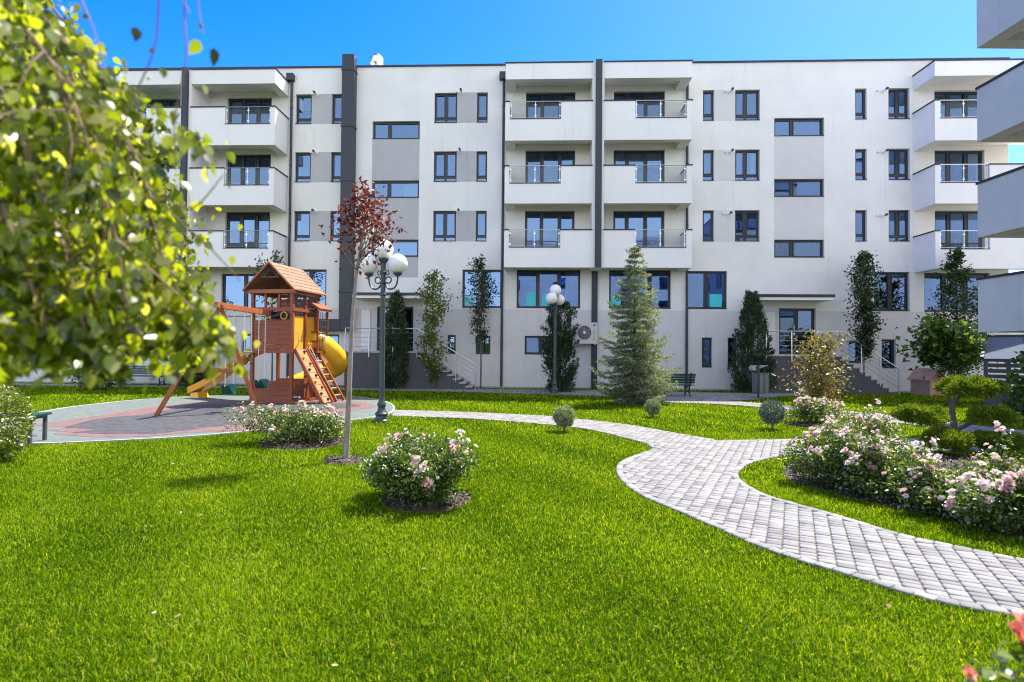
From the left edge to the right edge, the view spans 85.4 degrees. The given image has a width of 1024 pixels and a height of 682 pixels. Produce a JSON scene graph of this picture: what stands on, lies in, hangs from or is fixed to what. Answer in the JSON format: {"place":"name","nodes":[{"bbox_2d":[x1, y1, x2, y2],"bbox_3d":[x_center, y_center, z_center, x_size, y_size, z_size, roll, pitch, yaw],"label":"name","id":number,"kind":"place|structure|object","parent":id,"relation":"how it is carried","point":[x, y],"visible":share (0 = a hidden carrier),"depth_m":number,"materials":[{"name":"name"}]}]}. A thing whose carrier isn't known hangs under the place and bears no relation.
{"place":"outdoors","nodes":[
{"label":"outdoors","id":0,"kind":"place"},
{"bbox_2d":[0,381,1023,681],"bbox_3d":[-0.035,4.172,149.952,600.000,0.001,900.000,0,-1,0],"label":"ground","id":1,"kind":"structure","parent":0,"point":[554,659],"depth_m":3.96,"materials":[{"name":"plant"}]},
{"bbox_2d":[0,384,35,461],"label":"hedge bush","id":2,"kind":"object","parent":1,"relation":"on","point":[7,401],"visible":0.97,"depth_m":8.37,"materials":[{"name":"green plant"}]},
{"bbox_2d":[2,412,51,444],"bbox_3d":[-9.229,1.561,9.834,1.650,0.540,0.465,1,-1,-8],"label":"garden bench","id":3,"kind":"object","parent":1,"relation":"on","point":[43,415],"visible":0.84,"depth_m":10.04,"materials":[{"name":"green paint"}]},
{"bbox_2d":[66,363,127,390],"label":"rose bush","id":4,"kind":"object","parent":1,"relation":"on","point":[101,375],"visible":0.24,"depth_m":21.77,"materials":[{"name":"green plant"}]},
{"bbox_2d":[0,0,259,393],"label":"birch tree","id":5,"kind":"object","parent":1,"relation":"on","point":[63,300],"visible":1,"depth_m":1.33,"materials":[{"name":"green plant"}]},
{"bbox_2d":[170,352,203,387],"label":"cypress","id":6,"kind":"object","parent":1,"relation":"on","point":[200,377],"visible":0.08,"depth_m":23.95,"materials":[{"name":"green plant"}]},
{"bbox_2d":[0,395,392,442],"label":"playground surface","id":7,"kind":"object","parent":1,"relation":"on","point":[177,416],"visible":0.61,"depth_m":13.50,"materials":[{"name":"grey rubber"}]},
{"bbox_2d":[5,395,394,444],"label":"kerb","id":8,"kind":"structure","parent":7,"relation":"on","point":[100,441],"depth_m":10.82,"materials":[{"name":"concrete"}]},
{"bbox_2d":[154,261,347,415],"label":"play tower","id":9,"kind":"structure","parent":7,"relation":"on","point":[292,327],"depth_m":17.52,"materials":[{"name":"brown wood"}]},
{"bbox_2d":[221,309,236,394],"bbox_3d":[-7.543,0.261,14.818,0.300,2.342,0.447,0,-1,0],"label":"swing","id":10,"kind":"object","parent":9,"relation":"hanging from","point":[230,389],"visible":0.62,"depth_m":14.73,"materials":[{"name":"teal plastic"}]},
{"bbox_2d":[241,312,253,364],"bbox_3d":[-7.535,-0.070,15.825,0.228,1.487,0.500,0,-1,0],"label":"trapeze bar","id":11,"kind":"object","parent":9,"relation":"hanging from","point":[244,352],"visible":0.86,"depth_m":15.96,"materials":[{"name":"grey"}]},
{"bbox_2d":[254,314,267,387],"bbox_3d":[-7.533,0.278,16.704,0.300,2.289,0.447,0,-1,0],"label":"swing","id":12,"kind":"object","parent":9,"relation":"hanging from","point":[262,383],"visible":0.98,"depth_m":16.59,"materials":[{"name":"teal plastic"}]},
{"bbox_2d":[248,250,284,385],"bbox_3d":[-10.301,-0.938,23.589,1.372,5.965,1.666,0,-1,34],"label":"young tree","id":13,"kind":"object","parent":1,"relation":"on","point":[275,259],"visible":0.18,"depth_m":23.57,"materials":[{"name":"green plant"}]},
{"bbox_2d":[259,434,350,449],"bbox_3d":[-3.822,1.839,10.222,1.654,0.135,1.536,0,-1,0],"label":"mulch bed","id":14,"kind":"object","parent":1,"relation":"on","point":[296,445],"visible":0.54,"depth_m":9.84,"materials":[{"name":"brown soil"}]},
{"bbox_2d":[218,396,353,445],"bbox_3d":[-4.055,1.465,10.170,2.404,0.845,1.490,0,-1,0],"label":"rose bush","id":15,"kind":"object","parent":14,"relation":"on","point":[280,426],"visible":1,"depth_m":10.00,"materials":[{"name":"green plant"}]},
{"bbox_2d":[323,453,367,464],"bbox_3d":[-2.592,1.831,8.613,0.704,0.106,0.688,0,-1,0],"label":"mulch bed","id":16,"kind":"object","parent":1,"relation":"on","point":[338,459],"visible":0.93,"depth_m":8.50,"materials":[{"name":"brown wood"}]},
{"bbox_2d":[318,176,406,457],"bbox_3d":[-2.266,-0.323,8.586,1.188,4.388,1.322,0,-1,0],"label":"red plum tree","id":17,"kind":"object","parent":1,"relation":"on","point":[363,219],"visible":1,"depth_m":8.59,"materials":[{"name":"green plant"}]},
{"bbox_2d":[360,239,407,422],"bbox_3d":[-3.103,-0.249,13.295,1.204,4.375,0.470,0,-1,12],"label":"street lamp","id":18,"kind":"object","parent":1,"relation":"on","point":[397,264],"visible":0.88,"depth_m":13.23,"materials":[{"name":"metal"}]},
{"bbox_2d":[379,289,411,388],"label":"cypress","id":19,"kind":"object","parent":1,"relation":"on","point":[397,311],"visible":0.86,"depth_m":23.86,"materials":[{"name":"green plant"}]},
{"bbox_2d":[14,383,808,402],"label":"walkway","id":20,"kind":"structure","parent":1,"relation":"on","point":[682,397],"depth_m":22.66,"materials":[{"name":"grey concrete"}]},
{"bbox_2d":[129,366,165,385],"bbox_3d":[-16.467,1.552,24.725,2.050,0.960,0.699,1,-1,-4],"label":"bench","id":21,"kind":"object","parent":20,"relation":"on","point":[137,369],"visible":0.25,"depth_m":24.94,"materials":[{"name":"grey concrete"}]},
{"bbox_2d":[415,269,452,388],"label":"young tree","id":22,"kind":"object","parent":20,"relation":"on","point":[431,343],"visible":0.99,"depth_m":23.79,"materials":[{"name":"green plant"}]},
{"bbox_2d":[457,254,499,388],"bbox_3d":[-1.456,-0.860,24.583,1.785,5.990,1.411,1,-1,-31],"label":"young tree","id":23,"kind":"object","parent":20,"relation":"on","point":[478,320],"visible":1,"depth_m":24.38,"materials":[{"name":"green plant"}]},
{"bbox_2d":[546,284,564,393],"bbox_3d":[1.715,-0.066,22.094,0.470,4.375,1.204,0,-1,28],"label":"street lamp","id":24,"kind":"object","parent":20,"relation":"on","point":[555,297],"visible":0.99,"depth_m":22.02,"materials":[{"name":"metal"}]},
{"bbox_2d":[652,373,695,395],"bbox_3d":[6.141,1.691,21.427,1.700,0.960,0.699,1,-1,-6],"label":"park bench","id":25,"kind":"object","parent":20,"relation":"on","point":[690,380],"visible":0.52,"depth_m":21.20,"materials":[{"name":"green paint"}]},
{"bbox_2d":[749,365,768,397],"bbox_3d":[9.377,1.533,20.937,0.675,1.270,0.657,0,-1,6],"label":"litter bin","id":26,"kind":"object","parent":20,"relation":"on","point":[760,382],"visible":1,"depth_m":20.73,"materials":[{"name":"grey metal"}]},
{"bbox_2d":[382,486,471,512],"bbox_3d":[-0.981,1.804,6.385,1.034,0.121,0.986,0,-1,0],"label":"mulch bed","id":27,"kind":"object","parent":1,"relation":"on","point":[455,503],"visible":0.45,"depth_m":6.14,"materials":[{"name":"brown soil"}]},
{"bbox_2d":[359,425,480,509],"bbox_3d":[-1.055,1.426,6.342,1.434,0.891,1.339,0,-1,0],"label":"rose bush","id":28,"kind":"object","parent":27,"relation":"on","point":[406,465],"visible":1,"depth_m":6.11,"materials":[{"name":"green plant"}]},
{"bbox_2d":[34,463,891,665],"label":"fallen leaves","id":29,"kind":"object","parent":1,"relation":"on","point":[888,605],"visible":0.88,"depth_m":4.27,"materials":[{"name":"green plant"}]},
{"bbox_2d":[1,53,1023,394],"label":"apartment building","id":30,"kind":"structure","parent":1,"relation":"on","point":[717,189],"depth_m":25.02,"materials":[{"name":"white paint"}]},
{"bbox_2d":[139,100,180,112],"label":"balcony door","id":31,"kind":"structure","parent":30,"relation":"in","point":[168,102],"depth_m":26.30,"materials":[{"name":"grey"}]},
{"bbox_2d":[223,274,263,316],"bbox_3d":[-12.471,-2.138,25.927,2.196,1.996,0.235,0,-1,2],"label":"window","id":32,"kind":"structure","parent":30,"relation":"in","point":[224,275],"depth_m":25.99,"materials":[{"name":"grey"}]},
{"bbox_2d":[227,212,269,247],"bbox_3d":[-12.341,-4.885,26.059,2.116,2.296,0.115,0,-1,2],"label":"balcony door","id":33,"kind":"structure","parent":30,"relation":"in","point":[266,215],"depth_m":26.04,"materials":[{"name":"grey"}]},
{"bbox_2d":[228,155,270,184],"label":"balcony door","id":34,"kind":"structure","parent":30,"relation":"in","point":[257,164],"depth_m":26.07,"materials":[{"name":"grey"}]},
{"bbox_2d":[229,99,271,122],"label":"balcony door","id":35,"kind":"structure","parent":30,"relation":"in","point":[236,114],"depth_m":26.14,"materials":[{"name":"grey"}]},
{"bbox_2d":[293,212,309,240],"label":"window","id":36,"kind":"structure","parent":30,"relation":"in","point":[298,236],"depth_m":25.93,"materials":[{"name":"grey"}]},
{"bbox_2d":[294,153,310,181],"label":"window","id":37,"kind":"structure","parent":30,"relation":"in","point":[298,155],"depth_m":25.97,"materials":[{"name":"grey"}]},
{"bbox_2d":[295,95,311,123],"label":"window","id":38,"kind":"structure","parent":30,"relation":"in","point":[304,103],"depth_m":26.05,"materials":[{"name":"grey"}]},
{"bbox_2d":[331,153,340,181],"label":"window","id":39,"kind":"structure","parent":30,"relation":"in","point":[334,177],"depth_m":25.90,"materials":[{"name":"grey"}]},
{"bbox_2d":[377,307,412,350],"bbox_3d":[-5.381,-0.562,25.653,1.686,2.036,0.155,0,-1,2],"label":"entrance door","id":40,"kind":"structure","parent":30,"relation":"in","point":[378,343],"depth_m":25.67,"materials":[{"name":"grey"}]},
{"bbox_2d":[372,122,419,138],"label":"window","id":41,"kind":"structure","parent":30,"relation":"in","point":[389,124],"depth_m":25.81,"materials":[{"name":"grey"}]},
{"bbox_2d":[373,181,418,197],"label":"window","id":42,"kind":"structure","parent":30,"relation":"in","point":[411,188],"depth_m":25.81,"materials":[{"name":"grey"}]},
{"bbox_2d":[433,211,455,240],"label":"window","id":43,"kind":"structure","parent":30,"relation":"in","point":[444,213],"depth_m":25.64,"materials":[{"name":"grey"}]},
{"bbox_2d":[434,94,456,122],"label":"window","id":44,"kind":"structure","parent":30,"relation":"in","point":[445,117],"depth_m":25.73,"materials":[{"name":"grey"}]},
{"bbox_2d":[434,152,456,181],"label":"window","id":45,"kind":"structure","parent":30,"relation":"in","point":[445,177],"depth_m":25.69,"materials":[{"name":"grey"}]},
{"bbox_2d":[476,152,486,181],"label":"window","id":46,"kind":"structure","parent":30,"relation":"in","point":[484,176],"depth_m":25.62,"materials":[{"name":"grey"}]},
{"bbox_2d":[476,211,486,240],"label":"window","id":47,"kind":"structure","parent":30,"relation":"in","point":[477,212],"depth_m":25.58,"materials":[{"name":"grey"}]},
{"bbox_2d":[462,270,500,307],"bbox_3d":[-1.365,-2.395,25.481,1.816,1.746,0.235,0,-1,2],"label":"window","id":48,"kind":"structure","parent":30,"relation":"in","point":[465,303],"depth_m":25.54,"materials":[{"name":"grey"}]},
{"bbox_2d":[477,94,487,122],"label":"window","id":49,"kind":"structure","parent":30,"relation":"in","point":[485,118],"depth_m":25.66,"materials":[{"name":"grey"}]},
{"bbox_2d":[516,270,579,307],"bbox_3d":[1.663,-2.371,25.374,2.896,1.746,0.268,0,-1,2],"label":"window","id":50,"kind":"structure","parent":30,"relation":"in","point":[572,277],"depth_m":25.44,"materials":[{"name":"blue glass"}]},
{"bbox_2d":[525,336,572,354],"bbox_3d":[1.671,0.193,25.315,2.176,0.836,0.235,0,-1,2],"label":"window","id":51,"kind":"structure","parent":30,"relation":"in","point":[540,338],"depth_m":25.38,"materials":[{"name":"grey"}]},
{"bbox_2d":[525,211,573,246],"bbox_3d":[1.727,-4.810,25.472,2.256,2.266,0.082,0,-1,2],"label":"balcony door","id":52,"kind":"structure","parent":30,"relation":"in","point":[571,212],"depth_m":25.46,"materials":[{"name":"grey"}]},
{"bbox_2d":[525,151,574,182],"bbox_3d":[1.750,-7.584,25.517,2.256,2.276,0.082,0,-1,2],"label":"balcony door","id":53,"kind":"structure","parent":30,"relation":"in","point":[541,153],"depth_m":25.50,"materials":[{"name":"grey"}]},
{"bbox_2d":[526,93,574,117],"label":"balcony door","id":54,"kind":"structure","parent":30,"relation":"in","point":[568,96],"depth_m":25.54,"materials":[{"name":"grey"}]},
{"bbox_2d":[576,322,596,348],"bbox_3d":[3.356,-0.173,24.968,0.930,1.310,0.391,0,-1,2],"label":"air conditioner","id":55,"kind":"object","parent":30,"relation":"attached to","point":[586,332],"visible":0.94,"depth_m":24.80,"materials":[{"name":"grey"}]},
{"bbox_2d":[613,211,663,246],"bbox_3d":[5.753,-4.778,25.308,2.296,2.266,0.082,0,-1,2],"label":"balcony door","id":56,"kind":"structure","parent":30,"relation":"in","point":[626,213],"depth_m":25.27,"materials":[{"name":"grey"}]},
{"bbox_2d":[614,92,663,116],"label":"balcony door","id":57,"kind":"structure","parent":30,"relation":"in","point":[645,94],"depth_m":25.36,"materials":[{"name":"grey"}]},
{"bbox_2d":[614,151,663,180],"bbox_3d":[5.777,-7.553,25.364,2.296,2.276,0.104,0,-1,2],"label":"balcony door","id":58,"kind":"structure","parent":30,"relation":"in","point":[620,157],"depth_m":25.39,"materials":[{"name":"grey"}]},
{"bbox_2d":[609,270,670,308],"bbox_3d":[5.794,-2.339,25.190,2.766,1.746,0.235,0,-1,2],"label":"window","id":59,"kind":"structure","parent":30,"relation":"in","point":[611,299],"depth_m":25.23,"materials":[{"name":"grey"}]},
{"bbox_2d":[688,271,726,308],"bbox_3d":[8.766,-2.296,25.069,1.816,1.706,0.235,0,-1,2],"label":"window","id":60,"kind":"structure","parent":30,"relation":"in","point":[715,299],"depth_m":25.11,"materials":[{"name":"grey"}]},
{"bbox_2d":[703,211,712,240],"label":"window","id":61,"kind":"structure","parent":30,"relation":"in","point":[704,235],"depth_m":25.16,"materials":[{"name":"grey"}]},
{"bbox_2d":[703,91,713,120],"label":"window","id":62,"kind":"structure","parent":30,"relation":"in","point":[704,92],"depth_m":25.24,"materials":[{"name":"grey"}]},
{"bbox_2d":[703,151,713,180],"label":"window","id":63,"kind":"structure","parent":30,"relation":"in","point":[704,175],"depth_m":25.20,"materials":[{"name":"grey"}]},
{"bbox_2d":[735,211,757,240],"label":"window","id":64,"kind":"structure","parent":30,"relation":"in","point":[744,236],"depth_m":25.09,"materials":[{"name":"grey"}]},
{"bbox_2d":[735,91,759,120],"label":"window","id":65,"kind":"structure","parent":30,"relation":"in","point":[744,116],"depth_m":25.17,"materials":[{"name":"grey"}]},
{"bbox_2d":[735,150,759,180],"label":"window","id":66,"kind":"structure","parent":30,"relation":"in","point":[754,175],"depth_m":25.14,"materials":[{"name":"grey"}]},
{"bbox_2d":[779,309,813,353],"bbox_3d":[12.764,-0.429,24.916,1.606,2.056,0.155,0,-1,2],"label":"entrance door","id":67,"kind":"structure","parent":30,"relation":"in","point":[795,310],"depth_m":24.92,"materials":[{"name":"grey"}]},
{"bbox_2d":[774,180,823,196],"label":"window","id":68,"kind":"structure","parent":30,"relation":"in","point":[791,182],"depth_m":25.01,"materials":[{"name":"grey"}]},
{"bbox_2d":[774,240,823,257],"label":"window","id":69,"kind":"structure","parent":30,"relation":"in","point":[791,242],"depth_m":24.98,"materials":[{"name":"grey"}]},
{"bbox_2d":[774,119,824,135],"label":"window","id":70,"kind":"structure","parent":30,"relation":"in","point":[791,121],"depth_m":25.06,"materials":[{"name":"grey"}]},
{"bbox_2d":[855,90,866,119],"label":"window","id":71,"kind":"structure","parent":30,"relation":"in","point":[863,91],"depth_m":24.97,"materials":[{"name":"grey"}]},
{"bbox_2d":[855,150,866,179],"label":"window","id":72,"kind":"structure","parent":30,"relation":"in","point":[858,153],"depth_m":24.93,"materials":[{"name":"grey"}]},
{"bbox_2d":[855,211,866,241],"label":"window","id":73,"kind":"structure","parent":30,"relation":"in","point":[862,235],"depth_m":24.89,"materials":[{"name":"grey"}]},
{"bbox_2d":[874,272,909,310],"bbox_3d":[16.884,-2.197,24.739,1.546,1.736,0.235,0,-1,2],"label":"window","id":74,"kind":"structure","parent":30,"relation":"in","point":[889,274],"depth_m":24.78,"materials":[{"name":"grey"}]},
{"bbox_2d":[888,89,909,118],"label":"window","id":75,"kind":"structure","parent":30,"relation":"in","point":[896,114],"depth_m":24.90,"materials":[{"name":"grey"}]},
{"bbox_2d":[889,150,909,179],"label":"window","id":76,"kind":"structure","parent":30,"relation":"in","point":[904,153],"depth_m":24.87,"materials":[{"name":"grey"}]},
{"bbox_2d":[889,211,909,241],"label":"window","id":77,"kind":"structure","parent":30,"relation":"in","point":[897,235],"depth_m":24.82,"materials":[{"name":"grey"}]},
{"bbox_2d":[924,273,986,311],"bbox_3d":[19.692,-2.150,24.624,2.806,1.726,0.235,0,-1,2],"label":"window","id":78,"kind":"structure","parent":30,"relation":"in","point":[976,274],"depth_m":24.67,"materials":[{"name":"grey"}]},
{"bbox_2d":[934,92,976,117],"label":"balcony door","id":79,"kind":"structure","parent":30,"relation":"in","point":[947,94],"depth_m":24.81,"materials":[{"name":"grey"}]},
{"bbox_2d":[935,151,981,180],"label":"balcony door","id":80,"kind":"structure","parent":30,"relation":"in","point":[971,172],"depth_m":24.80,"materials":[{"name":"grey"}]},
{"bbox_2d":[935,211,981,248],"bbox_3d":[19.841,-4.633,24.736,2.136,2.296,0.082,0,-1,2],"label":"balcony door","id":81,"kind":"structure","parent":30,"relation":"in","point":[948,213],"depth_m":24.71,"materials":[{"name":"grey"}]},
{"bbox_2d":[540,300,579,391],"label":"cypress","id":82,"kind":"object","parent":1,"relation":"on","point":[565,339],"visible":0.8,"depth_m":22.74,"materials":[{"name":"green plant"}]},
{"bbox_2d":[551,404,576,431],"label":"ball shrub","id":83,"kind":"object","parent":1,"relation":"on","point":[566,420],"visible":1,"depth_m":11.76,"materials":[{"name":"green plant"}]},
{"bbox_2d":[588,245,681,405],"bbox_3d":[4.106,-0.503,18.155,3.085,5.388,2.588,0,-1,0],"label":"spruce tree","id":84,"kind":"object","parent":1,"relation":"on","point":[633,364],"visible":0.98,"depth_m":18.04,"materials":[{"name":"green plant"}]},
{"bbox_2d":[643,399,661,416],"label":"ball shrub","id":85,"kind":"object","parent":1,"relation":"on","point":[651,410],"visible":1,"depth_m":14.49,"materials":[{"name":"green plant"}]},
{"bbox_2d":[727,289,777,392],"bbox_3d":[10.282,0.080,23.717,2.011,4.821,1.973,0,-1,38],"label":"cypress","id":86,"kind":"object","parent":1,"relation":"on","point":[752,305],"visible":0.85,"depth_m":23.48,"materials":[{"name":"green plant"}]},
{"bbox_2d":[758,398,786,428],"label":"ball shrub","id":87,"kind":"object","parent":1,"relation":"on","point":[771,416],"visible":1,"depth_m":12.45,"materials":[{"name":"green plant"}]},
{"bbox_2d":[783,419,838,427],"bbox_3d":[7.290,1.981,13.258,1.448,0.122,1.348,0,-1,0],"label":"mulch bed","id":88,"kind":"object","parent":1,"relation":"on","point":[806,424],"visible":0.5,"depth_m":13.14,"materials":[{"name":"brown soil"}]},
{"bbox_2d":[784,382,847,424],"bbox_3d":[7.344,1.529,13.409,1.698,1.041,1.266,0,-1,0],"label":"rose bush","id":89,"kind":"object","parent":88,"relation":"on","point":[814,408],"visible":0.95,"depth_m":13.26,"materials":[{"name":"green plant"}]},
{"bbox_2d":[771,326,860,404],"bbox_3d":[10.054,0.904,18.366,2.802,2.808,2.359,0,-1,0],"label":"photinia shrub","id":90,"kind":"object","parent":1,"relation":"on","point":[815,391],"visible":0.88,"depth_m":18.16,"materials":[{"name":"green plant"}]},
{"bbox_2d":[841,250,889,370],"bbox_3d":[14.912,-0.822,23.509,1.694,6.158,1.745,1,-1,-34],"label":"young tree","id":91,"kind":"object","parent":1,"relation":"on","point":[863,292],"visible":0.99,"depth_m":23.30,"materials":[{"name":"green plant"}]},
{"bbox_2d":[782,451,1023,539],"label":"mulch bed","id":92,"kind":"object","parent":1,"relation":"on","point":[952,461],"visible":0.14,"depth_m":7.13,"materials":[{"name":"brown soil"}]},
{"bbox_2d":[776,414,897,491],"bbox_3d":[4.231,1.427,7.237,1.415,0.988,1.290,0,-1,0],"label":"rose bush","id":93,"kind":"object","parent":92,"relation":"on","point":[827,452],"visible":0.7,"depth_m":7.13,"materials":[{"name":"green plant"}]},
{"bbox_2d":[809,397,915,452],"bbox_3d":[5.681,1.431,8.989,1.685,1.062,1.077,0,-1,0],"label":"rose bush","id":94,"kind":"object","parent":92,"relation":"on","point":[869,422],"visible":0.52,"depth_m":8.78,"materials":[{"name":"green plant"}]},
{"bbox_2d":[830,425,952,499],"bbox_3d":[4.524,1.453,6.646,1.319,0.927,1.150,0,-1,0],"label":"rose bush","id":95,"kind":"object","parent":92,"relation":"on","point":[869,480],"visible":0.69,"depth_m":6.58,"materials":[{"name":"green plant"}]},
{"bbox_2d":[881,439,998,526],"bbox_3d":[4.778,1.488,5.988,1.365,0.852,1.229,1,-1,-28],"label":"rose bush","id":96,"kind":"object","parent":92,"relation":"on","point":[931,493],"visible":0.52,"depth_m":5.97,"materials":[{"name":"green plant"}]},
{"bbox_2d":[943,465,1023,539],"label":"rose bush","id":97,"kind":"object","parent":92,"relation":"on","point":[1006,508],"visible":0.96,"depth_m":5.34,"materials":[{"name":"pink plant"}]},
{"bbox_2d":[958,420,1023,477],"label":"rose bush","id":98,"kind":"object","parent":92,"relation":"on","point":[1002,464],"visible":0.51,"depth_m":7.44,"materials":[{"name":"green plant"}]},
{"bbox_2d":[907,368,944,395],"bbox_3d":[17.413,1.709,23.258,1.040,1.130,0.960,1,-1,-18],"label":"playhouse","id":99,"kind":"object","parent":1,"relation":"on","point":[925,386],"visible":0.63,"depth_m":23.02,"materials":[{"name":"brown wood"}]},
{"bbox_2d":[895,314,993,402],"bbox_3d":[15.310,0.613,19.727,3.062,3.177,2.831,1,-1,-26],"label":"round tree","id":100,"kind":"object","parent":1,"relation":"on","point":[946,344],"visible":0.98,"depth_m":19.29,"materials":[{"name":"green plant"}]},
{"bbox_2d":[911,247,997,376],"bbox_3d":[18.212,-0.801,22.453,2.728,6.138,3.327,0,-1,0],"label":"young tree","id":101,"kind":"object","parent":1,"relation":"on","point":[959,276],"visible":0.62,"depth_m":22.51,"materials":[{"name":"green plant"}]},
{"bbox_2d":[888,373,1023,453],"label":"cloud juniper","id":102,"kind":"object","parent":1,"relation":"on","point":[954,437],"visible":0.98,"depth_m":9.47,"materials":[{"name":"green plant"}]},
{"bbox_2d":[963,612,1023,681],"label":"coral rose","id":103,"kind":"object","parent":1,"relation":"on","point":[1001,656],"visible":1,"depth_m":1.46,"materials":[{"name":"pink plant"}]},
{"bbox_2d":[975,0,1023,332],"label":"apartment wing","id":104,"kind":"structure","parent":1,"relation":"on","point":[1000,97],"depth_m":15.09,"materials":[{"name":"white paint"}]},
{"bbox_2d":[980,335,1023,407],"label":"garage ramp cover","id":105,"kind":"object","parent":1,"relation":"on","point":[1000,348],"visible":0.54,"depth_m":18.17,"materials":[{"name":"grey metal"}]},
{"bbox_2d":[994,351,1023,420],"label":"leafy shrub","id":106,"kind":"object","parent":1,"relation":"on","point":[1018,405],"visible":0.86,"depth_m":14.31,"materials":[{"name":"green plant"}]},
{"bbox_2d":[15,0,1023,272],"label":"sky","id":107,"kind":"structure","parent":0,"point":[244,33],"materials":[{"name":"blue"}]},
{"bbox_2d":[391,410,1023,617],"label":"path","id":108,"kind":"structure","parent":0,"point":[696,477],"depth_m":5.53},
{"bbox_2d":[671,400,1023,435],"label":"path","id":109,"kind":"structure","parent":0,"point":[972,428],"depth_m":15.97,"materials":[{"name":"grey concrete"}]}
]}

